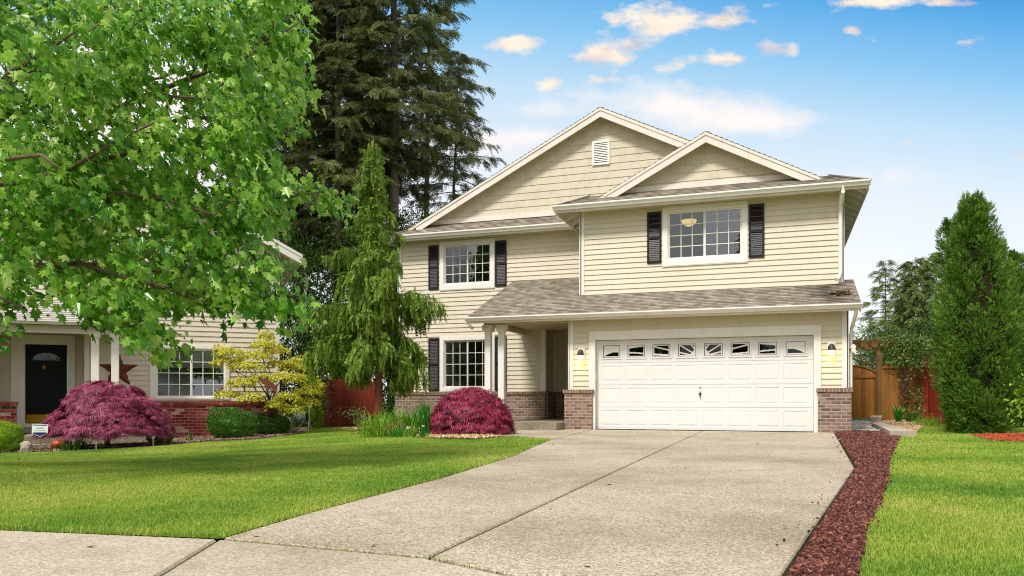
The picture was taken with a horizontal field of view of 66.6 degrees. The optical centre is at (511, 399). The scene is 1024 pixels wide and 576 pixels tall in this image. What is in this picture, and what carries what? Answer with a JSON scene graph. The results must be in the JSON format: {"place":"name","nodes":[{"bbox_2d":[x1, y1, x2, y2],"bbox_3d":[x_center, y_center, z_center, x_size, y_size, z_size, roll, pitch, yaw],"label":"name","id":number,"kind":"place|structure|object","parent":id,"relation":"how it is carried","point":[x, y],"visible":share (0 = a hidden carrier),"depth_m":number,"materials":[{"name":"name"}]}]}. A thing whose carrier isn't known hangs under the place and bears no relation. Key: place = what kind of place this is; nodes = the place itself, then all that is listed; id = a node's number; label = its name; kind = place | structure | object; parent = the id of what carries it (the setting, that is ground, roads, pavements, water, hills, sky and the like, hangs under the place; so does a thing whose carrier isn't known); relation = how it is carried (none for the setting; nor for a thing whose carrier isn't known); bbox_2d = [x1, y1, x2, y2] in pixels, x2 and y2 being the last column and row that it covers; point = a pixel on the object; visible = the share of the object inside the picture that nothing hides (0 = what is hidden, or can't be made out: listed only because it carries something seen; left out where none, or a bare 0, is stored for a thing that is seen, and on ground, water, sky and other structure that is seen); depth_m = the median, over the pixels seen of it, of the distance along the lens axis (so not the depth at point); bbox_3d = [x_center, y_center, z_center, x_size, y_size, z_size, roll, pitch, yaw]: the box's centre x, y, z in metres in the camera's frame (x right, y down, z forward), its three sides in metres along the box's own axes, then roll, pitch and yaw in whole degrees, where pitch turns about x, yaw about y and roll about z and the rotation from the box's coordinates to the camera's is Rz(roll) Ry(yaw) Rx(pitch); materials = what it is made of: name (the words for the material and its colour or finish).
{"place":"outdoors","nodes":[
{"label":"outdoors","id":0,"kind":"place"},
{"bbox_2d":[0,428,309,452],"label":"brown mulch","id":1,"kind":"object","parent":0,"point":[175,440],"visible":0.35,"depth_m":17.40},
{"bbox_2d":[0,420,25,452],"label":"globe bush","id":2,"kind":"object","parent":1,"relation":"on","point":[9,435],"visible":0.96,"depth_m":15.31,"materials":[{"name":"green plant"}]},
{"bbox_2d":[19,441,32,452],"bbox_3d":[-9.533,0.937,15.300,0.288,0.240,0.226,0,0,19],"label":"rock","id":3,"kind":"object","parent":1,"relation":"on","point":[26,446],"visible":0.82,"depth_m":15.22,"materials":[{"name":"stone"}]},
{"bbox_2d":[50,436,67,450],"bbox_3d":[-8.818,0.863,15.200,0.330,0.297,0.290,0,0,19],"label":"orange ornament","id":4,"kind":"object","parent":1,"relation":"on","point":[55,442],"visible":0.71,"depth_m":15.09,"materials":[{"name":"ceramic"}]},
{"bbox_2d":[43,437,99,451],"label":"dark fern","id":5,"kind":"object","parent":1,"relation":"on","point":[77,445],"visible":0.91,"depth_m":15.12,"materials":[{"name":"green plant"}]},
{"bbox_2d":[32,380,176,448],"bbox_3d":[-8.405,0.319,16.110,2.875,1.442,2.256,0,0,19],"label":"red japanese maple","id":6,"kind":"object","parent":1,"relation":"on","point":[134,410],"visible":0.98,"depth_m":15.43,"materials":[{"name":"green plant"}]},
{"bbox_2d":[145,435,173,445],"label":"boxwood bush","id":7,"kind":"object","parent":1,"relation":"on","point":[159,440],"visible":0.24,"depth_m":16.48,"materials":[{"name":"green plant"}]},
{"bbox_2d":[184,432,195,440],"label":"lily plant","id":8,"kind":"object","parent":1,"relation":"on","point":[188,437],"visible":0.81,"depth_m":17.57,"materials":[{"name":"green plant"}]},
{"bbox_2d":[205,407,259,437],"bbox_3d":[-6.655,0.559,18.601,1.292,0.794,1.150,0,0,19],"label":"boxwood bush","id":9,"kind":"object","parent":1,"relation":"on","point":[235,424],"visible":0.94,"depth_m":18.32,"materials":[{"name":"green plant"}]},
{"bbox_2d":[208,329,326,433],"bbox_3d":[-6.101,-0.442,20.007,2.949,2.802,2.108,0,0,-42],"label":"yellow japanese maple","id":10,"kind":"object","parent":1,"relation":"on","point":[222,352],"visible":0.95,"depth_m":19.75,"materials":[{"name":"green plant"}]},
{"bbox_2d":[258,376,276,418],"bbox_3d":[-5.961,0.213,19.014,0.462,1.574,0.028,0,0,0],"label":"bird ornament","id":11,"kind":"object","parent":1,"relation":"on","point":[267,383],"visible":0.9,"depth_m":19.00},
{"bbox_2d":[252,413,290,434],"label":"boxwood bush","id":12,"kind":"object","parent":1,"relation":"on","point":[274,425],"visible":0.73,"depth_m":19.95,"materials":[{"name":"green plant"}]},
{"bbox_2d":[283,402,311,430],"bbox_3d":[-5.980,0.494,21.601,0.795,0.815,0.467,0,0,0],"label":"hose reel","id":13,"kind":"object","parent":1,"relation":"on","point":[303,418],"visible":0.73,"depth_m":21.46,"materials":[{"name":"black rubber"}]},
{"bbox_2d":[291,402,323,428],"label":"boxwood bush","id":14,"kind":"object","parent":1,"relation":"on","point":[314,416],"visible":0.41,"depth_m":23.84,"materials":[{"name":"green plant"}]},
{"bbox_2d":[0,530,502,575],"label":"pavement","id":15,"kind":"structure","parent":0,"point":[24,553],"depth_m":3.49,"materials":[{"name":"grey concrete"}]},
{"bbox_2d":[0,0,1023,400],"label":"sky","id":16,"kind":"structure","parent":0,"point":[923,100],"materials":[{"name":"blue"}]},
{"bbox_2d":[0,401,1023,575],"bbox_3d":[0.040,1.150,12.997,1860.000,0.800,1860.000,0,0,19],"label":"ground","id":17,"kind":"structure","parent":0,"point":[848,456],"depth_m":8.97,"materials":[{"name":"plant"}]},
{"bbox_2d":[32,424,47,451],"bbox_3d":[-8.905,0.784,14.707,0.299,0.641,0.018,0,0,-3],"label":"yard sign","id":18,"kind":"object","parent":17,"relation":"on","point":[39,430],"visible":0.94,"depth_m":14.70,"materials":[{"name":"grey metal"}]},
{"bbox_2d":[0,154,302,446],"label":"neighbour house","id":19,"kind":"structure","parent":17,"relation":"on","point":[47,363],"depth_m":19.91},
{"bbox_2d":[99,354,136,385],"bbox_3d":[-9.862,-0.781,19.503,0.951,0.904,0.165,0,0,-22],"label":"star ornament","id":20,"kind":"object","parent":19,"relation":"attached to","point":[124,369],"visible":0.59,"depth_m":19.55,"materials":[{"name":"brown metal"}]},
{"bbox_2d":[150,344,228,399],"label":"window","id":21,"kind":"structure","parent":19,"relation":"in","point":[172,383],"depth_m":20.25,"materials":[{"name":"clear glass"}]},
{"bbox_2d":[150,434,155,445],"bbox_3d":[-7.231,0.847,15.700,0.110,0.294,0.107,0,0,19],"label":"path light","id":22,"kind":"object","parent":17,"relation":"on","point":[153,436],"visible":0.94,"depth_m":15.69,"materials":[{"name":"grey metal"}]},
{"bbox_2d":[0,0,359,371],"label":"maple tree","id":23,"kind":"object","parent":17,"relation":"on","point":[64,194],"visible":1,"depth_m":7.28,"materials":[{"name":"green plant"}]},
{"bbox_2d":[0,430,447,510],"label":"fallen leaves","id":24,"kind":"object","parent":17,"relation":"on","point":[209,479],"visible":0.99,"depth_m":8.19,"materials":[{"name":"plant"}]},
{"bbox_2d":[210,10,311,288],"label":"fir tree","id":25,"kind":"object","parent":17,"relation":"on","point":[218,175],"visible":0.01,"depth_m":42.09,"materials":[{"name":"green plant"}]},
{"bbox_2d":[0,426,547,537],"bbox_3d":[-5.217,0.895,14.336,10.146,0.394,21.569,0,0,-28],"label":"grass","id":26,"kind":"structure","parent":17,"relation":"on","point":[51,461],"depth_m":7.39,"materials":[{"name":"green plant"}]},
{"bbox_2d":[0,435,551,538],"bbox_3d":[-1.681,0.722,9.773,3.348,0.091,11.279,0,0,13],"label":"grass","id":27,"kind":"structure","parent":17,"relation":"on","point":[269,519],"depth_m":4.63,"materials":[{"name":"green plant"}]},
{"bbox_2d":[217,0,360,369],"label":"fir tree","id":28,"kind":"object","parent":17,"relation":"on","point":[295,161],"visible":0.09,"depth_m":38.27,"materials":[{"name":"green plant"}]},
{"bbox_2d":[279,220,332,416],"bbox_3d":[-10.613,-3.570,36.159,5.096,9.552,4.891,0,0,19],"label":"undergrowth tree","id":29,"kind":"object","parent":17,"relation":"on","point":[296,239],"visible":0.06,"depth_m":35.85,"materials":[{"name":"green plant"}]},
{"bbox_2d":[275,225,348,423],"bbox_3d":[-8.630,-3.112,33.207,4.481,8.468,4.465,0,0,-39],"label":"undergrowth tree","id":30,"kind":"object","parent":17,"relation":"on","point":[304,340],"visible":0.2,"depth_m":32.90,"materials":[{"name":"green plant"}]},
{"bbox_2d":[289,364,337,427],"bbox_3d":[-6.302,-0.119,24.765,1.487,2.247,1.777,0,0,-21],"label":"variegated shrub","id":31,"kind":"object","parent":17,"relation":"on","point":[321,396],"visible":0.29,"depth_m":24.70,"materials":[{"name":"green plant"}]},
{"bbox_2d":[289,202,389,394],"bbox_3d":[-7.593,-3.909,35.133,5.099,9.998,4.530,0,0,-15],"label":"undergrowth tree","id":32,"kind":"object","parent":17,"relation":"on","point":[323,248],"visible":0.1,"depth_m":34.62,"materials":[{"name":"green plant"}]},
{"bbox_2d":[267,0,414,378],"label":"fir tree","id":33,"kind":"object","parent":17,"relation":"on","point":[361,130],"visible":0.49,"depth_m":36.19,"materials":[{"name":"green plant"}]},
{"bbox_2d":[313,379,374,426],"bbox_3d":[-5.776,0.211,26.868,2.112,1.838,0.164,0,0,0],"label":"board fence","id":34,"kind":"object","parent":17,"relation":"on","point":[345,400],"visible":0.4,"depth_m":26.79,"materials":[{"name":"red wood"}]},
{"bbox_2d":[337,404,374,433],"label":"white flowering shrub","id":35,"kind":"object","parent":17,"relation":"on","point":[356,413],"visible":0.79,"depth_m":18.21,"materials":[{"name":"green plant"}]},
{"bbox_2d":[327,227,406,418],"bbox_3d":[-5.787,-3.478,34.079,4.951,8.964,4.429,0,0,0],"label":"undergrowth tree","id":36,"kind":"object","parent":17,"relation":"on","point":[384,391],"visible":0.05,"depth_m":33.73,"materials":[{"name":"green plant"}]},
{"bbox_2d":[304,2,430,284],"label":"fir tree","id":37,"kind":"object","parent":17,"relation":"on","point":[343,99],"visible":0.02,"depth_m":43.80,"materials":[{"name":"green plant"}]},
{"bbox_2d":[235,539,500,573],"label":"grass","id":38,"kind":"structure","parent":17,"relation":"on","point":[498,572],"depth_m":3.63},
{"bbox_2d":[348,406,401,436],"bbox_3d":[-2.853,0.448,16.280,1.336,0.676,1.276,0,0,30],"label":"daylily clump","id":39,"kind":"object","parent":17,"relation":"on","point":[376,429],"visible":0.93,"depth_m":16.19,"materials":[{"name":"green plant"}]},
{"bbox_2d":[300,0,480,418],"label":"fir tree","id":40,"kind":"object","parent":17,"relation":"on","point":[401,77],"visible":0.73,"depth_m":37.55,"materials":[{"name":"green plant"}]},
{"bbox_2d":[382,422,414,436],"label":"grass tuft","id":41,"kind":"object","parent":17,"relation":"on","point":[400,432],"visible":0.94,"depth_m":15.86,"materials":[{"name":"green plant"}]},
{"bbox_2d":[382,194,431,402],"bbox_3d":[-4.754,-4.181,36.087,4.260,10.275,3.799,0,0,19],"label":"undergrowth tree","id":42,"kind":"object","parent":17,"relation":"on","point":[416,215],"visible":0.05,"depth_m":35.94,"materials":[{"name":"green plant"}]},
{"bbox_2d":[332,426,503,438],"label":"bark mulch","id":43,"kind":"object","parent":17,"relation":"on","point":[465,435],"visible":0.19,"depth_m":15.19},
{"bbox_2d":[380,0,495,215],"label":"fir tree","id":44,"kind":"object","parent":17,"relation":"on","point":[447,20],"visible":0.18,"depth_m":47.64,"materials":[{"name":"green plant"}]},
{"bbox_2d":[387,50,506,230],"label":"fir tree","id":45,"kind":"object","parent":17,"relation":"on","point":[457,72],"visible":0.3,"depth_m":40.90,"materials":[{"name":"green plant"}]},
{"bbox_2d":[386,107,871,433],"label":"suburban house","id":46,"kind":"structure","parent":17,"relation":"on","point":[666,280],"depth_m":19.08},
{"bbox_2d":[440,238,494,290],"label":"window","id":47,"kind":"structure","parent":46,"relation":"in","point":[464,264],"depth_m":23.27,"materials":[{"name":"clear glass"}]},
{"bbox_2d":[440,335,494,391],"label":"window","id":48,"kind":"structure","parent":46,"relation":"in","point":[462,358],"depth_m":23.29,"materials":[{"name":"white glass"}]},
{"bbox_2d":[577,348,584,359],"bbox_3d":[1.648,-1.087,18.670,0.170,0.305,0.202,0,0,19],"label":"wall lantern","id":49,"kind":"object","parent":46,"relation":"attached to","point":[581,353],"depth_m":18.61,"materials":[{"name":"white glass"}]},
{"bbox_2d":[596,335,812,431],"bbox_3d":[4.340,-0.345,17.982,4.880,2.130,0.101,0,0,19],"label":"garage door","id":50,"kind":"structure","parent":46,"relation":"in","point":[733,383],"depth_m":17.93,"materials":[{"name":"white metal"}]},
{"bbox_2d":[662,200,747,266],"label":"window","id":51,"kind":"structure","parent":46,"relation":"in","point":[710,233],"depth_m":19.21,"materials":[{"name":"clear glass"}]},
{"bbox_2d":[827,342,835,355],"bbox_3d":[6.913,-1.097,16.854,0.170,0.305,0.202,0,0,19],"label":"wall lantern","id":52,"kind":"object","parent":46,"relation":"attached to","point":[831,348],"depth_m":16.80,"materials":[{"name":"white glass"}]},
{"bbox_2d":[828,290,854,295],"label":"needle clump","id":53,"kind":"object","parent":46,"relation":"on","point":[837,292],"visible":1,"depth_m":17.09,"materials":[{"name":"plant"}]},
{"bbox_2d":[849,309,899,369],"bbox_3d":[17.181,-1.748,37.978,3.878,5.138,3.319,0,0,19],"label":"backyard shrub","id":54,"kind":"object","parent":17,"relation":"on","point":[859,351],"visible":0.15,"depth_m":37.73,"materials":[{"name":"green plant"}]},
{"bbox_2d":[870,415,881,422],"bbox_3d":[12.087,0.690,25.877,0.356,0.260,3.342,0,0,26],"label":"edging stone","id":55,"kind":"object","parent":17,"relation":"on","point":[874,418],"visible":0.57,"depth_m":24.43,"materials":[{"name":"grey stone"}]},
{"bbox_2d":[853,260,915,370],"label":"pine tree","id":56,"kind":"object","parent":17,"relation":"on","point":[877,295],"visible":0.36,"depth_m":43.97,"materials":[{"name":"green plant"}]},
{"bbox_2d":[871,421,915,436],"bbox_3d":[8.803,0.715,18.246,0.476,0.210,7.218,0,0,21],"label":"edging stone","id":57,"kind":"object","parent":17,"relation":"on","point":[888,429],"visible":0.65,"depth_m":15.77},
{"bbox_2d":[856,318,932,369],"bbox_3d":[17.511,-1.457,36.101,4.150,4.556,3.275,0,0,19],"label":"backyard shrub","id":58,"kind":"object","parent":17,"relation":"on","point":[884,351],"visible":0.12,"depth_m":35.98,"materials":[{"name":"green plant"}]},
{"bbox_2d":[853,339,936,415],"bbox_3d":[13.067,-0.625,27.725,3.300,2.889,1.950,0,0,0],"label":"pergola","id":59,"kind":"object","parent":17,"relation":"on","point":[868,344],"visible":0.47,"depth_m":27.01,"materials":[{"name":"brown wood"}]},
{"bbox_2d":[849,358,875,417],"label":"wooden gate","id":60,"kind":"structure","parent":59,"relation":"attached to","point":[863,399],"depth_m":27.20,"materials":[{"name":"brown wood"}]},
{"bbox_2d":[883,281,918,333],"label":"pine tree","id":61,"kind":"object","parent":17,"relation":"on","point":[895,303],"visible":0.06,"depth_m":52.07,"materials":[{"name":"green plant"}]},
{"bbox_2d":[882,366,924,419],"bbox_3d":[13.615,-0.171,27.015,1.613,1.982,0.090,0,0,0],"label":"board fence","id":62,"kind":"object","parent":17,"relation":"on","point":[891,387],"visible":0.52,"depth_m":27.00,"materials":[{"name":"brown wood"}]},
{"bbox_2d":[874,329,935,419],"bbox_3d":[13.439,-0.800,26.869,2.559,3.241,1.987,0,0,19],"label":"climbing vine","id":63,"kind":"object","parent":17,"relation":"on","point":[908,350],"visible":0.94,"depth_m":26.62,"materials":[{"name":"green plant"}]},
{"bbox_2d":[873,257,940,364],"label":"pine tree","id":64,"kind":"object","parent":17,"relation":"on","point":[914,280],"visible":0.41,"depth_m":41.60,"materials":[{"name":"green plant"}]},
{"bbox_2d":[888,313,942,365],"bbox_3d":[18.215,-1.492,34.029,3.758,4.625,3.119,0,0,43],"label":"backyard shrub","id":65,"kind":"object","parent":17,"relation":"on","point":[927,325],"visible":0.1,"depth_m":33.97,"materials":[{"name":"green plant"}]},
{"bbox_2d":[916,252,949,355],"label":"pine tree","id":66,"kind":"object","parent":17,"relation":"on","point":[928,259],"visible":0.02,"depth_m":44.71,"materials":[{"name":"green plant"}]},
{"bbox_2d":[922,355,954,424],"bbox_3d":[12.943,-0.365,23.569,0.230,2.370,7.318,0,0,22],"label":"board fence","id":67,"kind":"object","parent":17,"relation":"on","point":[932,405],"visible":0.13,"depth_m":25.77,"materials":[{"name":"red paint"}]},
{"bbox_2d":[1007,249,1023,426],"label":"arborvitae","id":68,"kind":"object","parent":17,"relation":"on","point":[1014,255],"visible":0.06,"depth_m":21.05,"materials":[{"name":"green plant"}]},
{"bbox_2d":[1011,271,1023,426],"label":"arborvitae","id":69,"kind":"object","parent":17,"relation":"on","point":[1022,305],"visible":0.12,"depth_m":20.49,"materials":[{"name":"green plant"}]},
{"bbox_2d":[467,429,589,438],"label":"walkway","id":70,"kind":"structure","parent":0,"point":[552,434],"depth_m":16.53,"materials":[{"name":"beige concrete"}]},
{"bbox_2d":[225,429,853,575],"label":"driveway","id":71,"kind":"structure","parent":0,"point":[729,503],"depth_m":5.05,"materials":[{"name":"grey concrete"}]},
{"bbox_2d":[340,433,850,575],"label":"fallen leaves","id":72,"kind":"object","parent":71,"relation":"on","point":[643,487],"visible":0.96,"depth_m":7.63,"materials":[{"name":"plant"}]},
{"bbox_2d":[776,470,854,546],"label":"gravel","id":73,"kind":"structure","parent":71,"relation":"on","point":[808,531],"depth_m":4.62,"materials":[{"name":"brown gravel"}]},
{"bbox_2d":[786,430,899,575],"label":"gravel","id":74,"kind":"structure","parent":0,"point":[837,536],"depth_m":4.83,"materials":[{"name":"brown gravel"}]},
{"bbox_2d":[851,420,878,430],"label":"gravel","id":75,"kind":"structure","parent":0,"point":[860,425],"depth_m":20.60,"materials":[{"name":"grey gravel"}]},
{"bbox_2d":[858,424,1023,575],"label":"lawn","id":76,"kind":"structure","parent":0,"point":[863,569],"depth_m":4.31,"materials":[{"name":"plant"}]},
{"bbox_2d":[899,413,945,425],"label":"grass tuft","id":77,"kind":"object","parent":76,"relation":"on","point":[926,422],"visible":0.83,"depth_m":20.76,"materials":[{"name":"green plant"}]},
{"bbox_2d":[928,422,961,431],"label":"grass tuft","id":78,"kind":"object","parent":76,"relation":"on","point":[944,429],"visible":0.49,"depth_m":17.01,"materials":[{"name":"green plant"}]},
{"bbox_2d":[926,217,965,428],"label":"arborvitae","id":79,"kind":"object","parent":76,"relation":"on","point":[945,229],"visible":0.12,"depth_m":18.14,"materials":[{"name":"green plant"}]},
{"bbox_2d":[925,188,1023,433],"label":"arborvitae","id":80,"kind":"object","parent":76,"relation":"on","point":[979,375],"visible":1,"depth_m":16.26,"materials":[{"name":"green plant"}]},
{"bbox_2d":[994,234,1023,427],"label":"arborvitae","id":81,"kind":"object","parent":76,"relation":"on","point":[1019,396],"visible":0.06,"depth_m":19.31,"materials":[{"name":"green plant"}]},
{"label":"planting bed","id":82,"kind":"structure","parent":0,"visible":0},
{"bbox_2d":[299,139,448,419],"bbox_3d":[-3.531,-2.817,19.622,3.494,7.455,2.582,0,0,-31],"label":"weeping cedar","id":83,"kind":"object","parent":82,"relation":"on","point":[373,303],"visible":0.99,"depth_m":19.35,"materials":[{"name":"green plant"}]},
{"bbox_2d":[375,405,416,434],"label":"daylily clump","id":84,"kind":"object","parent":82,"relation":"on","point":[395,415],"visible":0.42,"depth_m":16.81,"materials":[{"name":"green plant"}]},
{"bbox_2d":[392,409,423,433],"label":"daylily clump","id":85,"kind":"object","parent":82,"relation":"on","point":[405,420],"visible":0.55,"depth_m":16.55,"materials":[{"name":"green plant"}]},
{"bbox_2d":[405,424,424,436],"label":"grass tuft","id":86,"kind":"object","parent":82,"relation":"on","point":[410,432],"visible":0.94,"depth_m":15.76,"materials":[{"name":"green plant"}]},
{"bbox_2d":[418,430,430,436],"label":"grass tuft","id":87,"kind":"object","parent":82,"relation":"on","point":[422,434],"visible":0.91,"depth_m":15.49,"materials":[{"name":"green plant"}]},
{"bbox_2d":[403,397,449,433],"bbox_3d":[-1.787,0.329,16.590,1.136,0.842,1.095,0,0,19],"label":"iris clump","id":88,"kind":"object","parent":82,"relation":"on","point":[424,412],"visible":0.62,"depth_m":16.39,"materials":[{"name":"green plant"}]},
{"bbox_2d":[428,387,517,434],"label":"red japanese maple","id":89,"kind":"object","parent":82,"relation":"on","point":[463,407],"visible":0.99,"depth_m":15.82,"materials":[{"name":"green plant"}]},
{"label":"planting bed","id":90,"kind":"structure","parent":0,"visible":0},
{"bbox_2d":[890,404,908,421],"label":"yucca plant","id":91,"kind":"object","parent":90,"relation":"on","point":[898,414],"visible":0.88,"depth_m":24.16,"materials":[{"name":"green plant"}]},
{"bbox_2d":[877,419,925,431],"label":"bark mulch","id":92,"kind":"object","parent":90,"relation":"on","point":[906,424],"visible":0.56,"depth_m":21.45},
{"bbox_2d":[905,411,922,421],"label":"boxwood bush","id":93,"kind":"object","parent":90,"relation":"on","point":[913,415],"visible":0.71,"depth_m":24.19,"materials":[{"name":"green plant"}]},
{"label":"planting bed","id":94,"kind":"structure","parent":0,"visible":0},
{"bbox_2d":[969,432,1023,441],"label":"red mulch","id":95,"kind":"object","parent":94,"relation":"on","point":[1010,437],"visible":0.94,"depth_m":14.49,"materials":[{"name":"red wood"}]},
{"bbox_2d":[998,363,1023,425],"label":"bright shrub","id":96,"kind":"object","parent":94,"relation":"on","point":[1019,406],"visible":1,"depth_m":14.66,"materials":[{"name":"green plant"}]}
]}

